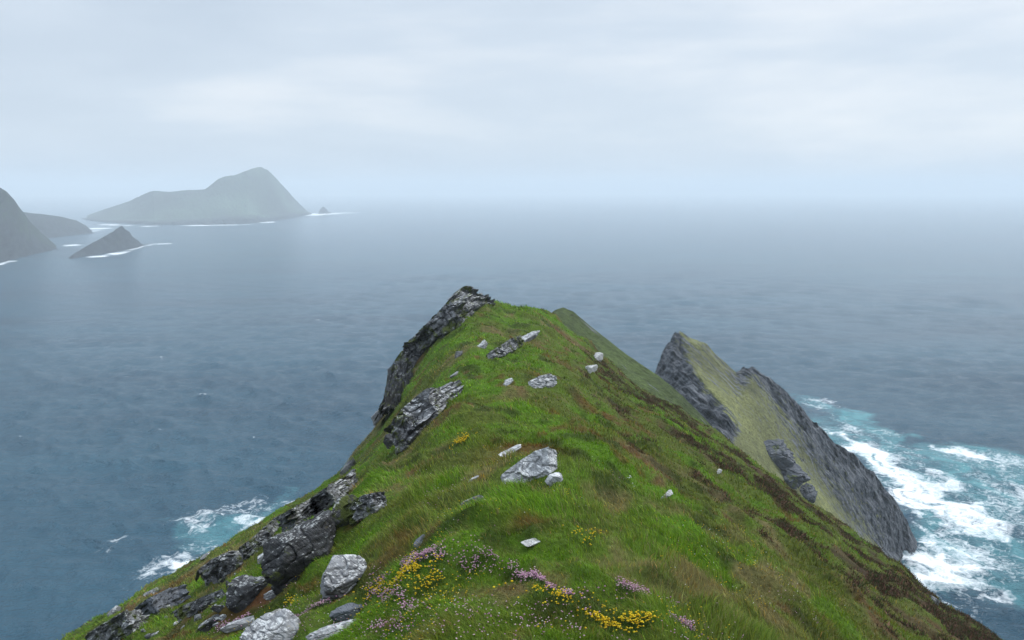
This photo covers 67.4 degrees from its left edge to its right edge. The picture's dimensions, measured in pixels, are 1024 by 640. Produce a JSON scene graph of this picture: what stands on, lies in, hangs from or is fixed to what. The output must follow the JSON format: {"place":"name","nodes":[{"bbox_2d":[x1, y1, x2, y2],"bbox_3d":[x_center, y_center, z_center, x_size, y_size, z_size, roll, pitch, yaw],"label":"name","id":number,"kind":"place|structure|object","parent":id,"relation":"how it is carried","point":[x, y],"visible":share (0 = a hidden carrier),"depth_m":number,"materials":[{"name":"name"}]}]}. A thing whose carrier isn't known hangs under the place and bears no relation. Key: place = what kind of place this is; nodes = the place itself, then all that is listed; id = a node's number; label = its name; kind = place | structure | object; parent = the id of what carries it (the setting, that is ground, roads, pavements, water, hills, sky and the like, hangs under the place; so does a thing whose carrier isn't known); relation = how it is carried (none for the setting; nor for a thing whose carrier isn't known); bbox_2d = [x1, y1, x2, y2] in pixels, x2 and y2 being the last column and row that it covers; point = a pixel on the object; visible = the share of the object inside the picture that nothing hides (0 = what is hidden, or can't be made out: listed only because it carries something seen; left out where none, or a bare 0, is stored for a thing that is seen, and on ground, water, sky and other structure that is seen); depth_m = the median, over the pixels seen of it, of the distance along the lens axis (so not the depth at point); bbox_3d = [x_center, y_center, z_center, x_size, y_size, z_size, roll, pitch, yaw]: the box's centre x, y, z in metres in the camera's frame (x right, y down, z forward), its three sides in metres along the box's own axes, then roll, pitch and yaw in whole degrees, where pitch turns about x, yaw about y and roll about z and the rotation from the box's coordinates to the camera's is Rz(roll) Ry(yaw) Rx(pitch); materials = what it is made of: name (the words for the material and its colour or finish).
{"place":"outdoors","nodes":[
{"label":"outdoors","id":0,"kind":"place"},
{"bbox_2d":[0,188,56,262],"bbox_3d":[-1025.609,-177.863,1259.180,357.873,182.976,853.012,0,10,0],"label":"mainland","id":1,"kind":"structure","parent":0,"point":[21,235],"depth_m":1394.71,"materials":[{"name":"grey stone"}]},
{"bbox_2d":[23,212,93,237],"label":"headland","id":2,"kind":"structure","parent":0,"point":[49,226],"depth_m":2019.31,"materials":[{"name":"grey stone"}]},
{"bbox_2d":[82,167,311,224],"bbox_3d":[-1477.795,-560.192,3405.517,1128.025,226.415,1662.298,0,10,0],"label":"island","id":3,"kind":"structure","parent":0,"point":[257,195],"depth_m":3001.22,"materials":[{"name":"grey stone"}]},
{"bbox_2d":[263,590,275,599],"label":"stone","id":4,"kind":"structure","parent":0,"point":[269,595],"depth_m":14.79,"materials":[{"name":"stone"}]},
{"bbox_2d":[0,195,1023,639],"bbox_3d":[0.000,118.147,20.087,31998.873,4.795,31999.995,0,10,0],"label":"sea","id":5,"kind":"structure","parent":0,"point":[172,397],"depth_m":622.24,"materials":[{"name":"liquid"}]},
{"bbox_2d":[69,226,144,258],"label":"islet","id":6,"kind":"object","parent":5,"relation":"in","point":[120,238],"visible":0.87,"depth_m":1503.47,"materials":[{"name":"grey stone"}]},
{"bbox_2d":[318,207,330,213],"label":"sea stack","id":7,"kind":"object","parent":5,"relation":"in","point":[323,210],"visible":0.91,"depth_m":3866.57,"materials":[{"name":"grey stone"}]},
{"bbox_2d":[0,0,1023,195],"label":"sky","id":8,"kind":"structure","parent":0,"point":[98,97],"materials":[{"name":"white"}]},
{"bbox_2d":[57,300,1002,639],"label":"ridge","id":9,"kind":"structure","parent":0,"point":[485,329],"depth_m":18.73,"materials":[{"name":"green plant"}]},
{"bbox_2d":[107,606,120,616],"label":"stone","id":10,"kind":"object","parent":9,"relation":"on","point":[115,609],"visible":0.81,"depth_m":37.15,"materials":[{"name":"stone"}]},
{"bbox_2d":[84,609,149,639],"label":"rock ledge","id":11,"kind":"object","parent":9,"relation":"on","point":[122,625],"visible":0.93,"depth_m":21.11,"materials":[{"name":"grey stone"}]},
{"bbox_2d":[143,586,161,596],"bbox_3d":[-16.852,12.788,35.922,0.722,0.506,0.630,0,10,0],"label":"stone","id":12,"kind":"object","parent":9,"relation":"on","point":[156,590],"visible":0.54,"depth_m":35.80,"materials":[{"name":"grey stone"}]},
{"bbox_2d":[134,584,190,615],"bbox_3d":[-11.207,8.764,24.063,1.460,1.850,3.730,-1,10,-8],"label":"rock ledge","id":13,"kind":"object","parent":9,"relation":"on","point":[155,604],"visible":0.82,"depth_m":24.02,"materials":[{"name":"grey stone"}]},
{"bbox_2d":[171,589,224,622],"bbox_3d":[-6.912,6.339,17.101,2.533,1.539,0.353,7,12,37],"label":"rock ledge","id":14,"kind":"object","parent":9,"relation":"on","point":[192,608],"visible":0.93,"depth_m":17.28,"materials":[{"name":"grey stone"}]},
{"bbox_2d":[194,614,201,620],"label":"stone","id":15,"kind":"object","parent":9,"relation":"on","point":[197,617],"visible":0.6,"depth_m":16.09,"materials":[{"name":"grey stone"}]},
{"bbox_2d":[196,614,219,632],"bbox_3d":[-5.899,5.938,15.021,0.572,0.360,0.297,-4,11,-24],"label":"rock","id":16,"kind":"object","parent":9,"relation":"on","point":[206,626],"visible":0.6,"depth_m":14.89,"materials":[{"name":"stone"}]},
{"bbox_2d":[211,575,218,583],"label":"stone","id":17,"kind":"object","parent":9,"relation":"on","point":[214,579],"visible":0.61,"depth_m":25.81,"materials":[{"name":"grey stone"}]},
{"bbox_2d":[210,605,224,612],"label":"stone","id":18,"kind":"object","parent":9,"relation":"on","point":[217,608],"visible":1,"depth_m":15.04,"materials":[{"name":"stone"}]},
{"bbox_2d":[195,550,243,585],"bbox_3d":[-9.619,8.222,25.307,0.808,2.093,3.025,-8,13,-41],"label":"rock","id":19,"kind":"object","parent":9,"relation":"on","point":[224,565],"visible":0.94,"depth_m":24.58,"materials":[{"name":"grey stone"}]},
{"bbox_2d":[217,614,226,620],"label":"stone","id":20,"kind":"object","parent":9,"relation":"on","point":[222,617],"visible":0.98,"depth_m":14.96,"materials":[{"name":"grey stone"}]},
{"bbox_2d":[220,615,253,632],"bbox_3d":[-4.944,5.628,14.236,0.887,0.309,0.381,-5,11,-28],"label":"stone slab","id":21,"kind":"object","parent":9,"relation":"on","point":[244,622],"depth_m":14.03,"materials":[{"name":"stone"}]},
{"bbox_2d":[225,574,267,612],"bbox_3d":[-5.274,5.521,15.230,0.789,0.745,0.663,3,10,19],"label":"boulder","id":22,"kind":"object","parent":9,"relation":"on","point":[242,592],"visible":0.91,"depth_m":15.03,"materials":[{"name":"stone"}]},
{"bbox_2d":[208,582,295,634],"bbox_3d":[-4.889,5.357,14.253,2.022,1.345,0.660,4,11,24],"label":"thrift cushion","id":23,"kind":"object","parent":9,"relation":"on","point":[247,614],"visible":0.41,"depth_m":14.51,"materials":[{"name":"pink plant"}]},
{"bbox_2d":[238,517,278,559],"bbox_3d":[-9.771,8.463,30.453,0.946,2.247,6.644,-1,10,-6],"label":"rock ledge","id":24,"kind":"object","parent":9,"relation":"on","point":[250,547],"visible":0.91,"depth_m":28.16,"materials":[{"name":"grey stone"}]},
{"bbox_2d":[257,553,263,564],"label":"stone","id":25,"kind":"object","parent":9,"relation":"on","point":[259,558],"visible":0.52,"depth_m":16.65,"materials":[{"name":"stone"}]},
{"bbox_2d":[239,608,300,639],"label":"boulder","id":26,"kind":"object","parent":9,"relation":"on","point":[280,624],"visible":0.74,"depth_m":10.94,"materials":[{"name":"stone"}]},
{"bbox_2d":[283,593,300,607],"bbox_3d":[-3.763,4.764,13.039,0.220,0.623,1.228,-5,11,-28],"label":"yellow flower patch","id":27,"kind":"object","parent":9,"relation":"on","point":[285,606],"visible":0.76,"depth_m":13.26,"materials":[{"name":"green plant"}]},
{"bbox_2d":[261,510,335,594],"bbox_3d":[-4.151,4.678,15.060,1.596,1.639,0.861,-7,12,-36],"label":"rock","id":28,"kind":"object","parent":9,"relation":"on","point":[288,555],"visible":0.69,"depth_m":14.70,"materials":[{"name":"stone"}]},
{"bbox_2d":[272,469,357,531],"bbox_3d":[-6.256,6.376,25.243,2.959,6.700,14.141,-3,10,-19],"label":"rock ledge","id":29,"kind":"object","parent":9,"relation":"on","point":[324,499],"visible":0.88,"depth_m":20.71,"materials":[{"name":"grey stone"}]},
{"bbox_2d":[289,594,346,616],"bbox_3d":[-3.033,4.516,11.760,2.110,1.077,0.566,9,13,43],"label":"thrift cushion","id":30,"kind":"object","parent":9,"relation":"on","point":[320,603],"visible":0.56,"depth_m":11.63,"materials":[{"name":"pink plant"}]},
{"bbox_2d":[306,619,355,639],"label":"stone slab","id":31,"kind":"object","parent":9,"relation":"on","point":[323,632],"depth_m":10.16,"materials":[{"name":"stone"}]},
{"bbox_2d":[320,554,366,599],"bbox_3d":[-2.688,4.125,12.202,0.848,0.830,0.994,0,10,0],"label":"boulder","id":32,"kind":"object","parent":9,"relation":"on","point":[342,575],"visible":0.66,"depth_m":11.99,"materials":[{"name":"stone"}]},
{"bbox_2d":[332,494,357,528],"bbox_3d":[-3.436,4.078,15.999,0.995,0.880,0.501,-6,11,-30],"label":"rock block","id":33,"kind":"object","parent":9,"relation":"on","point":[339,515],"visible":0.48,"depth_m":15.75,"materials":[{"name":"stone"}]},
{"bbox_2d":[329,603,364,621],"bbox_3d":[-2.361,4.209,10.984,0.475,0.254,0.284,0,10,0],"label":"stone","id":34,"kind":"object","parent":9,"relation":"on","point":[337,614],"visible":0.84,"depth_m":10.89,"materials":[{"name":"grey stone"}]},
{"bbox_2d":[340,457,356,475],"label":"rock slab","id":35,"kind":"object","parent":9,"relation":"on","point":[350,463],"visible":0.52,"depth_m":42.63,"materials":[{"name":"grey stone"}]},
{"bbox_2d":[343,491,386,525],"bbox_3d":[-3.033,3.887,15.729,0.991,0.828,0.618,1,10,7],"label":"rock block","id":36,"kind":"object","parent":9,"relation":"on","point":[361,508],"visible":0.93,"depth_m":15.57,"materials":[{"name":"stone"}]},
{"bbox_2d":[371,410,382,426],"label":"rock slab","id":37,"kind":"object","parent":9,"relation":"on","point":[378,419],"visible":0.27,"depth_m":53.24,"materials":[{"name":"stone"}]},
{"bbox_2d":[368,560,398,590],"bbox_3d":[-2.063,3.781,11.690,0.374,1.100,2.775,-3,10,-18],"label":"thrift cushion","id":38,"kind":"object","parent":9,"relation":"on","point":[379,577],"visible":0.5,"depth_m":11.44,"materials":[{"name":"pink plant"}]},
{"bbox_2d":[383,433,393,448],"bbox_3d":[-5.031,5.321,32.923,0.974,1.051,0.747,0,10,0],"label":"rock block","id":39,"kind":"object","parent":9,"relation":"on","point":[388,440],"visible":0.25,"depth_m":32.62,"materials":[{"name":"stone"}]},
{"bbox_2d":[344,606,440,639],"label":"thrift cushion","id":40,"kind":"object","parent":9,"relation":"on","point":[381,626],"visible":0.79,"depth_m":8.53,"materials":[{"name":"pink plant"}]},
{"bbox_2d":[374,362,412,421],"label":"crag","id":41,"kind":"structure","parent":9,"relation":"on","point":[400,375],"depth_m":51.29,"materials":[{"name":"stone"}]},
{"bbox_2d":[360,575,465,636],"bbox_3d":[-1.762,3.704,10.469,0.485,2.965,7.218,-4,10,-21],"label":"thrift cushion","id":42,"kind":"object","parent":9,"relation":"on","point":[402,595],"visible":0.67,"depth_m":9.66,"materials":[{"name":"pink plant"}]},
{"bbox_2d":[413,534,424,547],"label":"stone","id":43,"kind":"object","parent":9,"relation":"on","point":[419,540],"visible":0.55,"depth_m":11.78,"materials":[{"name":"grey stone"}]},
{"bbox_2d":[393,311,451,368],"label":"crag","id":44,"kind":"structure","parent":9,"relation":"on","point":[428,334],"depth_m":56.50,"materials":[{"name":"stone"}]},
{"bbox_2d":[383,380,463,454],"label":"crag","id":45,"kind":"structure","parent":9,"relation":"on","point":[413,418],"depth_m":26.10,"materials":[{"name":"stone"}]},
{"bbox_2d":[344,541,514,618],"bbox_3d":[-1.709,3.607,10.707,1.180,2.428,5.793,-6,11,-33],"label":"yellow flower patch","id":46,"kind":"object","parent":9,"relation":"on","point":[408,567],"visible":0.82,"depth_m":10.09,"materials":[{"name":"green plant"}]},
{"bbox_2d":[455,351,462,358],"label":"stone","id":47,"kind":"object","parent":9,"relation":"on","point":[458,353],"visible":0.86,"depth_m":40.12,"materials":[{"name":"grey stone"}]},
{"bbox_2d":[391,535,530,580],"bbox_3d":[-0.909,3.431,10.113,3.544,1.567,0.941,9,13,41],"label":"thrift cushion","id":48,"kind":"object","parent":9,"relation":"on","point":[425,551],"visible":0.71,"depth_m":10.31,"materials":[{"name":"pink plant"}]},
{"bbox_2d":[452,432,470,449],"bbox_3d":[-1.241,3.007,18.899,0.614,0.499,0.706,3,10,16],"label":"yellow flower patch","id":49,"kind":"object","parent":9,"relation":"on","point":[461,440],"visible":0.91,"depth_m":18.87,"materials":[{"name":"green plant"}]},
{"bbox_2d":[439,285,494,330],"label":"summit crag","id":50,"kind":"structure","parent":9,"relation":"on","point":[459,306],"depth_m":53.32,"materials":[{"name":"stone"}]},
{"bbox_2d":[460,495,484,506],"bbox_3d":[-0.676,3.058,12.859,0.472,0.250,0.187,-6,12,-33],"label":"rock slab","id":51,"kind":"object","parent":9,"relation":"on","point":[477,496],"visible":0.35,"depth_m":12.81,"materials":[{"name":"stone"}]},
{"bbox_2d":[438,545,520,582],"bbox_3d":[-0.425,3.077,9.607,0.623,0.392,1.254,-9,13,-43],"label":"thrift cushion","id":52,"kind":"object","parent":9,"relation":"on","point":[477,561],"visible":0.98,"depth_m":9.66,"materials":[{"name":"pink plant"}]},
{"bbox_2d":[478,340,487,348],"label":"rock slab","id":53,"kind":"object","parent":9,"relation":"on","point":[483,344],"visible":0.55,"depth_m":41.04,"materials":[{"name":"stone"}]},
{"bbox_2d":[486,335,523,358],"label":"rock slab","id":54,"kind":"object","parent":9,"relation":"on","point":[511,345],"visible":0.94,"depth_m":40.67,"materials":[{"name":"stone"}]},
{"bbox_2d":[503,378,512,385],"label":"stone","id":55,"kind":"object","parent":9,"relation":"on","point":[508,381],"visible":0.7,"depth_m":31.75,"materials":[{"name":"stone"}]},
{"bbox_2d":[498,444,520,456],"bbox_3d":[-0.100,3.033,17.466,0.752,0.304,0.207,-5,11,-29],"label":"rock slab","id":56,"kind":"object","parent":9,"relation":"on","point":[517,447],"visible":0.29,"depth_m":17.48,"materials":[{"name":"stone"}]},
{"bbox_2d":[201,444,845,639],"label":"wildflowers","id":57,"kind":"object","parent":9,"relation":"on","point":[516,601],"visible":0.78,"depth_m":8.69,"materials":[{"name":"white plant"}]},
{"bbox_2d":[500,447,557,483],"bbox_3d":[0.418,2.620,13.790,1.218,0.690,0.622,-5,11,-27],"label":"outcrop","id":58,"kind":"object","parent":9,"relation":"on","point":[538,463],"visible":0.89,"depth_m":13.75,"materials":[{"name":"stone"}]},
{"bbox_2d":[521,330,539,341],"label":"rock slab","id":59,"kind":"object","parent":9,"relation":"on","point":[530,336],"visible":0.56,"depth_m":48.91,"materials":[{"name":"stone"}]},
{"bbox_2d":[521,538,539,546],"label":"quartz stone","id":60,"kind":"object","parent":9,"relation":"on","point":[530,542],"visible":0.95,"depth_m":10.20,"materials":[{"name":"white stone"}]},
{"bbox_2d":[528,374,556,388],"bbox_3d":[1.371,2.626,32.034,0.494,0.762,2.072,7,12,34],"label":"rock slab","id":61,"kind":"object","parent":9,"relation":"on","point":[546,380],"visible":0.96,"depth_m":31.80,"materials":[{"name":"stone"}]},
{"bbox_2d":[470,525,630,639],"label":"thrift cushion","id":62,"kind":"object","parent":9,"relation":"on","point":[533,573],"visible":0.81,"depth_m":8.85,"materials":[{"name":"pink plant"}]},
{"bbox_2d":[545,472,562,485],"bbox_3d":[0.743,2.780,13.449,0.381,0.211,0.250,-9,13,-42],"label":"rock block","id":63,"kind":"object","parent":9,"relation":"on","point":[553,477],"visible":1,"depth_m":13.35,"materials":[{"name":"stone"}]},
{"bbox_2d":[511,584,613,621],"bbox_3d":[0.516,2.939,7.907,1.124,0.433,0.727,0,10,0],"label":"yellow flower patch","id":64,"kind":"object","parent":9,"relation":"on","point":[562,597],"visible":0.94,"depth_m":7.90,"materials":[{"name":"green plant"}]},
{"bbox_2d":[563,526,607,552],"bbox_3d":[0.998,2.913,10.456,0.499,0.343,0.787,5,11,29],"label":"yellow flower patch","id":65,"kind":"object","parent":9,"relation":"on","point":[588,537],"visible":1,"depth_m":10.28,"materials":[{"name":"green plant"}]},
{"bbox_2d":[585,364,597,372],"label":"quartz stone","id":66,"kind":"object","parent":9,"relation":"on","point":[591,368],"visible":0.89,"depth_m":43.16,"materials":[{"name":"white stone"}]},
{"bbox_2d":[594,352,602,361],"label":"quartz stone","id":67,"kind":"object","parent":9,"relation":"on","point":[598,356],"visible":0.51,"depth_m":58.51,"materials":[{"name":"white stone"}]},
{"bbox_2d":[532,597,729,639],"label":"yellow flower patch","id":68,"kind":"object","parent":9,"relation":"on","point":[628,618],"visible":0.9,"depth_m":7.87,"materials":[{"name":"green plant"}]},
{"bbox_2d":[567,576,715,608],"bbox_3d":[1.682,3.313,9.068,2.404,1.167,0.639,-6,11,-30],"label":"thrift cushion","id":69,"kind":"object","parent":9,"relation":"on","point":[625,585],"visible":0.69,"depth_m":8.70,"materials":[{"name":"pink plant"}]},
{"bbox_2d":[660,490,672,498],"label":"quartz stone","id":70,"kind":"object","parent":9,"relation":"on","point":[669,493],"visible":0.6,"depth_m":18.18,"materials":[{"name":"white stone"}]},
{"bbox_2d":[616,598,730,639],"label":"thrift cushion","id":71,"kind":"object","parent":9,"relation":"on","point":[690,627],"visible":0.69,"depth_m":8.47,"materials":[{"name":"pink plant"}]},
{"bbox_2d":[580,349,1005,639],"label":"heather","id":72,"kind":"object","parent":9,"relation":"on","point":[935,610],"visible":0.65,"depth_m":32.81,"materials":[{"name":"plant"}]},
{"bbox_2d":[931,595,939,604],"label":"stone","id":73,"kind":"object","parent":9,"relation":"on","point":[934,598],"visible":0.34,"depth_m":35.91,"materials":[{"name":"stone"}]},
{"bbox_2d":[553,308,710,425],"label":"knoll","id":74,"kind":"structure","parent":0,"point":[642,376],"depth_m":89.43,"materials":[{"name":"grass"}]},
{"bbox_2d":[655,331,916,562],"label":"headland","id":75,"kind":"structure","parent":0,"point":[750,410],"depth_m":222.78,"materials":[{"name":"grey stone"}]},
{"bbox_2d":[764,438,795,468],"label":"crag","id":76,"kind":"structure","parent":75,"relation":"on","point":[780,454],"depth_m":194.38,"materials":[{"name":"grey stone"}]},
{"bbox_2d":[780,463,810,488],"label":"crag","id":77,"kind":"structure","parent":75,"relation":"on","point":[795,476],"depth_m":191.13,"materials":[{"name":"grey stone"}]},
{"bbox_2d":[799,483,817,502],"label":"crag","id":78,"kind":"structure","parent":75,"relation":"on","point":[808,491],"depth_m":196.46,"materials":[{"name":"grey stone"}]}
]}

